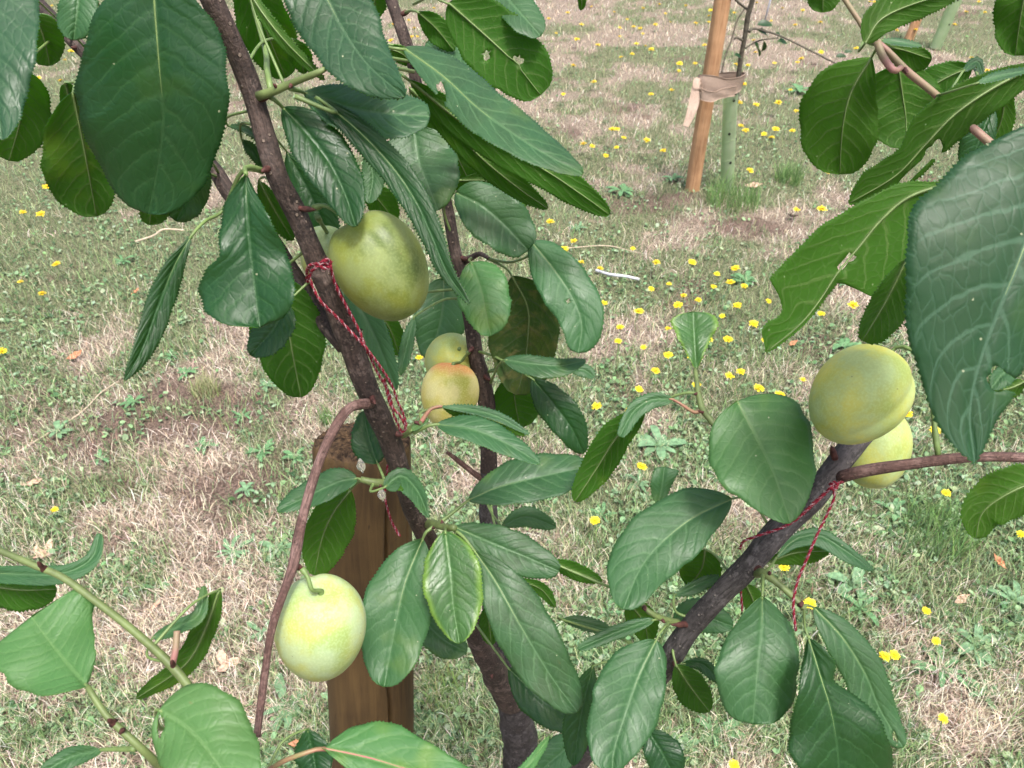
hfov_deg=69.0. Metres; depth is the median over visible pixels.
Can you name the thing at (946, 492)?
yellow flower
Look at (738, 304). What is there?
yellow flower
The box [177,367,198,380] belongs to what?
weed
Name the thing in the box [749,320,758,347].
yellow flower
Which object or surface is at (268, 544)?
weed
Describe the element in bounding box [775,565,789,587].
yellow flower
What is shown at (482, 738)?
weed
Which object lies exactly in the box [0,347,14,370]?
yellow flower
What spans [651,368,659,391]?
yellow flower
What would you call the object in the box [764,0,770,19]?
white cane
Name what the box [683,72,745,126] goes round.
tree tie
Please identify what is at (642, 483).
weed
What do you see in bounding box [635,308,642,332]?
yellow flower
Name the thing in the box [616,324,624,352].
yellow flower
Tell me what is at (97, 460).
weed
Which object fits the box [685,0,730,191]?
wooden stake
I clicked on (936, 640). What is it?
yellow flower
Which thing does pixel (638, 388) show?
yellow flower
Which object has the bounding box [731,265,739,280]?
yellow flower
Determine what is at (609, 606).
weed
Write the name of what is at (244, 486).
weed
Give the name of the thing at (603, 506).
weed
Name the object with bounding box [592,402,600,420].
yellow flower
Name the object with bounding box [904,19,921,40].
wooden stake
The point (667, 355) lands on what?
yellow flower
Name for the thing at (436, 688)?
grass tuft
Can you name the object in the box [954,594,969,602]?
fallen leaf
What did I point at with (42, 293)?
yellow flower
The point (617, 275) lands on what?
white strip
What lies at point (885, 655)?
yellow flower
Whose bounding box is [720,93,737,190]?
tree guard
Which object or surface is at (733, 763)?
yellow flower
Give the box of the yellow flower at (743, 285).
[741,284,746,311]
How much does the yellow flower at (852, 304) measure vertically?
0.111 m
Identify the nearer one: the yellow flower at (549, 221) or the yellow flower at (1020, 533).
the yellow flower at (1020, 533)
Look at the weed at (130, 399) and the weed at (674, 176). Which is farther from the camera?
the weed at (674, 176)
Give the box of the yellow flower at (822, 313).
[808,311,825,336]
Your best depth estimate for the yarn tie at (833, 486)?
0.36 m
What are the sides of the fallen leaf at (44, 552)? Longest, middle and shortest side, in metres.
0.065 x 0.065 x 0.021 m
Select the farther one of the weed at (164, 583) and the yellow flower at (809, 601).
the weed at (164, 583)
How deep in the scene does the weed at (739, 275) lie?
2.95 m
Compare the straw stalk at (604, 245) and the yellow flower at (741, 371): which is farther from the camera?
the straw stalk at (604, 245)
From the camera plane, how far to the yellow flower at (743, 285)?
2.75 m
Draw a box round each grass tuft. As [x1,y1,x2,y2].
[181,363,225,400]
[313,398,339,426]
[414,657,472,712]
[705,168,773,216]
[771,153,808,186]
[904,482,991,564]
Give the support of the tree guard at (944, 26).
on the ground at (776, 226)
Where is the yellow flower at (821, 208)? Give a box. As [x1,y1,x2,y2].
[816,205,826,225]
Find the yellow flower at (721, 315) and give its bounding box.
[716,314,724,340]
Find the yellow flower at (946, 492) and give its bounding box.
[933,489,950,508]
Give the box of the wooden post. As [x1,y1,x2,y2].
[312,422,413,767]
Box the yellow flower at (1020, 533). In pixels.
[1007,530,1023,550]
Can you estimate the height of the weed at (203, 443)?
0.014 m
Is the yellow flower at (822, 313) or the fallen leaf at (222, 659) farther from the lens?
the yellow flower at (822, 313)
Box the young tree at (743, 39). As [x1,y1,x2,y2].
[721,0,851,106]
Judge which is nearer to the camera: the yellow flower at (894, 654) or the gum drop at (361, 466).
the gum drop at (361, 466)
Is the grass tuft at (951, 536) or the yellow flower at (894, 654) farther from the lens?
the grass tuft at (951, 536)
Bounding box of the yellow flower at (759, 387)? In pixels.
[754,384,764,394]
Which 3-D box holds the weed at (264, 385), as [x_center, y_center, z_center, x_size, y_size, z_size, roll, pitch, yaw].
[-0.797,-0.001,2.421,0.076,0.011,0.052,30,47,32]
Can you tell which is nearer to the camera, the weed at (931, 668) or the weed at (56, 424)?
the weed at (931, 668)
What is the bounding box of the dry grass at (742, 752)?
[0,0,1023,767]
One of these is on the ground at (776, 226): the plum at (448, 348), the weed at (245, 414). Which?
the weed at (245, 414)
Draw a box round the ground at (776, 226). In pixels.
[0,0,1023,767]
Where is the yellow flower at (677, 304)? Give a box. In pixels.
[669,301,682,332]
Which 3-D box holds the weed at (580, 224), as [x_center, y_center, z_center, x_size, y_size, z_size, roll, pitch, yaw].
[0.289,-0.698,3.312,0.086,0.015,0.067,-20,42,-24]
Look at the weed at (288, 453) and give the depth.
2.16 m
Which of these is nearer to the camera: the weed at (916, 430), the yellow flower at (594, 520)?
the yellow flower at (594, 520)
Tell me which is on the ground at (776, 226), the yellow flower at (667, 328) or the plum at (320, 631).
the yellow flower at (667, 328)
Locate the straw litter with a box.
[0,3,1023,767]
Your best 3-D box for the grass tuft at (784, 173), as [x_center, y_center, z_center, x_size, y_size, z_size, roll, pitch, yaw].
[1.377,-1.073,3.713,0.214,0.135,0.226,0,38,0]
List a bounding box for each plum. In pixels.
[274,567,365,681]
[300,214,337,283]
[312,203,428,320]
[421,351,478,422]
[425,333,470,371]
[808,344,940,454]
[837,418,912,488]
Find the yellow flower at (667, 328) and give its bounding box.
[665,327,671,351]
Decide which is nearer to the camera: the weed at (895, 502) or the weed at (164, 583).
the weed at (164, 583)
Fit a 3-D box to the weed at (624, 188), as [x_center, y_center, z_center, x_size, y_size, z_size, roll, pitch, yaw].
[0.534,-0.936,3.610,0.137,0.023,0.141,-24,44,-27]
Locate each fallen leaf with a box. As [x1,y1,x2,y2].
[20,478,42,485]
[30,539,56,558]
[67,350,81,358]
[151,599,159,609]
[216,650,239,671]
[288,739,298,746]
[745,182,761,187]
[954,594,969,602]
[994,554,1004,566]
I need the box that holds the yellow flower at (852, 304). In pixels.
[843,301,858,323]
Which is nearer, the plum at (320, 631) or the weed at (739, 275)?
the plum at (320, 631)
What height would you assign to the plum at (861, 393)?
0.054 m
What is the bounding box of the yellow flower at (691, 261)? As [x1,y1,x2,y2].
[687,259,696,283]
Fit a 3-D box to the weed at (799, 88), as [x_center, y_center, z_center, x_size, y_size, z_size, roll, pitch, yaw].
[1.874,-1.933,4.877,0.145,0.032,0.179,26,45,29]
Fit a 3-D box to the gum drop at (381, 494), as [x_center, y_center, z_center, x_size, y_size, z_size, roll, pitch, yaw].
[-0.076,0.064,0.433,0.005,0.010,0.005,0,38,0]
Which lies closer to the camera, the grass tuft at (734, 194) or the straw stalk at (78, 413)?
the straw stalk at (78, 413)
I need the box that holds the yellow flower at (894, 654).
[888,649,899,677]
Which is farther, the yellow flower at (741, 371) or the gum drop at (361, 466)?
the yellow flower at (741, 371)
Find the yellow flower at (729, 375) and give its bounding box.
[724,372,734,402]
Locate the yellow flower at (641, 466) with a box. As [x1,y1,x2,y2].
[637,463,646,486]
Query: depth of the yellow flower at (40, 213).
3.21 m
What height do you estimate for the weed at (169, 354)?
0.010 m
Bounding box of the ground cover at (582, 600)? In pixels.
[0,0,1023,767]
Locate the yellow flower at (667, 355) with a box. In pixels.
[663,352,672,373]
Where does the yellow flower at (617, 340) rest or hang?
on the ground at (776, 226)
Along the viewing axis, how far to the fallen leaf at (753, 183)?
3.67 m
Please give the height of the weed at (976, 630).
0.020 m
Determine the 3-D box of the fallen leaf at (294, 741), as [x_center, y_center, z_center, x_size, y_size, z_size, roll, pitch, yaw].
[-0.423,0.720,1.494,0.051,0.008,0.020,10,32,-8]
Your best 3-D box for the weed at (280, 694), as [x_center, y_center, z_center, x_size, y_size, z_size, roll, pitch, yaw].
[-0.475,0.670,1.565,0.088,0.018,0.136,0,38,0]
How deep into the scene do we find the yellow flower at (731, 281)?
2.78 m
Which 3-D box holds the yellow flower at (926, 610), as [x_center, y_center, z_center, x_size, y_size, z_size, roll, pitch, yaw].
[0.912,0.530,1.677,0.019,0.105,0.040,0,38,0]
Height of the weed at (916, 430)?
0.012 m
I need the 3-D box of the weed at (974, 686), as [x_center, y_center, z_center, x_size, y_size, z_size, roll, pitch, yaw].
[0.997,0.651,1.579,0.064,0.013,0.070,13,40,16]
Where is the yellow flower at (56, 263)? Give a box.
[52,261,60,280]
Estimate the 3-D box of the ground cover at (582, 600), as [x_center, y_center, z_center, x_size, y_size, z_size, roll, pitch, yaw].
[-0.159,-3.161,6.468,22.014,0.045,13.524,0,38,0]
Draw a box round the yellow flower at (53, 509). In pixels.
[51,506,64,514]
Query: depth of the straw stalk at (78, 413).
2.30 m
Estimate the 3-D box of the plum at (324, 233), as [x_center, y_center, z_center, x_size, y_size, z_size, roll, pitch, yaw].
[-0.098,-0.074,0.387,0.029,0.047,0.029,23,44,27]
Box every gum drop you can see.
[356,458,365,472]
[377,487,385,500]
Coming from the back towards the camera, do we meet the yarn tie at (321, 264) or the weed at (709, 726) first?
the weed at (709, 726)
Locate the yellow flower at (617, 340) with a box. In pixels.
[614,338,621,357]
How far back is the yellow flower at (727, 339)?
2.50 m
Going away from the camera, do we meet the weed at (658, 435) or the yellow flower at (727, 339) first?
the weed at (658, 435)
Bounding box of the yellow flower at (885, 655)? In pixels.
[879,651,890,661]
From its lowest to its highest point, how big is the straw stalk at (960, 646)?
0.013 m
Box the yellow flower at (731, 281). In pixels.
[723,279,735,303]
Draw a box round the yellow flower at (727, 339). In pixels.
[719,336,732,357]
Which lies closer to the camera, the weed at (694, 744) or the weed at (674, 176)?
the weed at (694, 744)
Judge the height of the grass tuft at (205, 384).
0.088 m
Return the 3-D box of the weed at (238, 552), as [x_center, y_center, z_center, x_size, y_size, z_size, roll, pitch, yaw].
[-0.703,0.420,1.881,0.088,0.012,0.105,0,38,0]
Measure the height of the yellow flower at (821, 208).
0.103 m
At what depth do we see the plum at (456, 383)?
0.54 m
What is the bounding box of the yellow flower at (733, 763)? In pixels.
[729,759,738,767]
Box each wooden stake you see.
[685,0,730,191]
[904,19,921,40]
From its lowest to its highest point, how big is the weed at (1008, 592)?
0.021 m
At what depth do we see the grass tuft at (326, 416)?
2.28 m
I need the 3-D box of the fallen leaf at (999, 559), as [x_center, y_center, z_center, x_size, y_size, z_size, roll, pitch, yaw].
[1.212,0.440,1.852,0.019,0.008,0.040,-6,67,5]
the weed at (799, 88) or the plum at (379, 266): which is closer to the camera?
the plum at (379, 266)
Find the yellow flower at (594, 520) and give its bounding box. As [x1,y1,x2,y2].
[590,516,599,542]
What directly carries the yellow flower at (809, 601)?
on the ground at (776, 226)
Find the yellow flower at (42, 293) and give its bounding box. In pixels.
[37,291,52,312]
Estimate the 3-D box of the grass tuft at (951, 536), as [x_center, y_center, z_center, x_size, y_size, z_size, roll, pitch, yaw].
[1.114,0.353,1.907,0.238,0.115,0.261,30,47,33]
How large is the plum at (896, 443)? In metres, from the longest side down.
0.048 x 0.039 x 0.038 m
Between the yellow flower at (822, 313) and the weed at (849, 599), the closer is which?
the weed at (849, 599)
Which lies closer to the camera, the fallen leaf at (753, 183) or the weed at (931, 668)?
the weed at (931, 668)
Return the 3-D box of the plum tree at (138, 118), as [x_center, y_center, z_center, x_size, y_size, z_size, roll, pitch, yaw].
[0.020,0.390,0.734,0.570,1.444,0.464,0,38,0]
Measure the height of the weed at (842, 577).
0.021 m
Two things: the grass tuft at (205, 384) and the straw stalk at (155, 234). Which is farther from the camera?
the straw stalk at (155, 234)
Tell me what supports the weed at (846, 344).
on the ground at (776, 226)
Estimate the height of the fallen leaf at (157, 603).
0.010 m
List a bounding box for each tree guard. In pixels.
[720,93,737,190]
[930,0,961,49]
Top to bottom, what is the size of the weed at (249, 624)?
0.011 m
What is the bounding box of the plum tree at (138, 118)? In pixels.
[0,0,1023,767]
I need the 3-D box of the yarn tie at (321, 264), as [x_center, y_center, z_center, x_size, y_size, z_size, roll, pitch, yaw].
[-0.081,0.012,0.399,0.037,0.207,0.055,-19,42,-23]
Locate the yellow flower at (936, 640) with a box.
[921,637,940,653]
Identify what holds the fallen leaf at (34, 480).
on the ground at (776, 226)
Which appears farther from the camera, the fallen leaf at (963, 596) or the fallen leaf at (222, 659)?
the fallen leaf at (963, 596)
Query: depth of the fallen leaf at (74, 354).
2.54 m
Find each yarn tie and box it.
[304,258,407,536]
[739,481,844,630]
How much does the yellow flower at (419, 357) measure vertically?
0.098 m
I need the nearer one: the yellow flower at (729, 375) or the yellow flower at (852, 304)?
the yellow flower at (729, 375)
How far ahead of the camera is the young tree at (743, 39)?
3.20 m
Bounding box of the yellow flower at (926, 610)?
[906,607,930,625]
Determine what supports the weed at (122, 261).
on the ground at (776, 226)
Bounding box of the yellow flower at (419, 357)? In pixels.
[415,355,423,373]
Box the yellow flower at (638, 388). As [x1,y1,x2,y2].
[635,385,643,396]
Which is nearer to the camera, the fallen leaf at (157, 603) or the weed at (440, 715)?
the weed at (440, 715)
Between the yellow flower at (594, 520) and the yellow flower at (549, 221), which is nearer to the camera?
the yellow flower at (594, 520)
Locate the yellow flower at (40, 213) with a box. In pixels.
[36,211,49,235]
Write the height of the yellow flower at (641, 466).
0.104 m
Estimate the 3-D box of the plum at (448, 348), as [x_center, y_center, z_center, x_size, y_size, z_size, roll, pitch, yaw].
[-0.048,-0.018,0.587,0.042,0.044,0.042,9,39,11]
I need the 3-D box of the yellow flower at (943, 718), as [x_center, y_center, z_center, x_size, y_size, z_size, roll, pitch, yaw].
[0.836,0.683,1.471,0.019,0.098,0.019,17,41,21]
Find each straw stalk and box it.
[16,380,118,452]
[135,228,184,241]
[568,245,638,252]
[944,631,974,661]
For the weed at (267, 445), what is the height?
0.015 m
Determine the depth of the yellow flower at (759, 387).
2.33 m
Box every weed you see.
[46,420,72,437]
[90,449,109,464]
[114,255,134,263]
[120,394,145,407]
[138,577,172,595]
[161,348,177,360]
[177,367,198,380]
[193,436,217,454]
[216,534,254,566]
[231,408,250,421]
[235,482,254,496]
[246,438,274,461]
[247,620,268,641]
[259,378,275,391]
[259,537,291,561]
[263,673,306,731]
[281,447,304,463]
[429,711,445,733]
[474,729,494,744]
[570,221,586,230]
[589,502,616,522]
[597,599,622,621]
[606,183,633,196]
[625,472,649,492]
[636,425,686,460]
[662,173,683,180]
[670,732,698,758]
[695,714,744,751]
[730,270,757,286]
[785,83,807,92]
[826,567,876,600]
[832,337,860,349]
[840,591,880,626]
[874,497,915,520]
[909,425,930,441]
[910,645,968,688]
[950,623,995,668]
[965,676,997,708]
[985,580,1023,613]
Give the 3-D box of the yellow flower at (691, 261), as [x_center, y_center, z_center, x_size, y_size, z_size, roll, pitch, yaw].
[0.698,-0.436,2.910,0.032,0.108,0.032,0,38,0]
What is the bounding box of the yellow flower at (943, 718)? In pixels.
[931,713,947,746]
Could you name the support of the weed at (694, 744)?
on the ground at (776, 226)
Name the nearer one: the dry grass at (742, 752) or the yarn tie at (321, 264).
the yarn tie at (321, 264)
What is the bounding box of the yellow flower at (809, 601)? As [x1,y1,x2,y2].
[800,598,815,628]
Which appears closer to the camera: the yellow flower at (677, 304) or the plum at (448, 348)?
the plum at (448, 348)
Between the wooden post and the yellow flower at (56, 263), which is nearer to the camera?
the wooden post
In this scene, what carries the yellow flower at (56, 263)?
on the ground at (776, 226)
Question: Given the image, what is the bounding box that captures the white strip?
[595,269,639,280]
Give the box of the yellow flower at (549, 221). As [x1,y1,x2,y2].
[546,219,554,240]
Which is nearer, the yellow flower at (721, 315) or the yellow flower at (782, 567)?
the yellow flower at (782, 567)
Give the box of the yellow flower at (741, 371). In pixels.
[732,368,744,401]
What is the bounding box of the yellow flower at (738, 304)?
[732,302,741,318]
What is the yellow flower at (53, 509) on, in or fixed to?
on the ground at (776, 226)

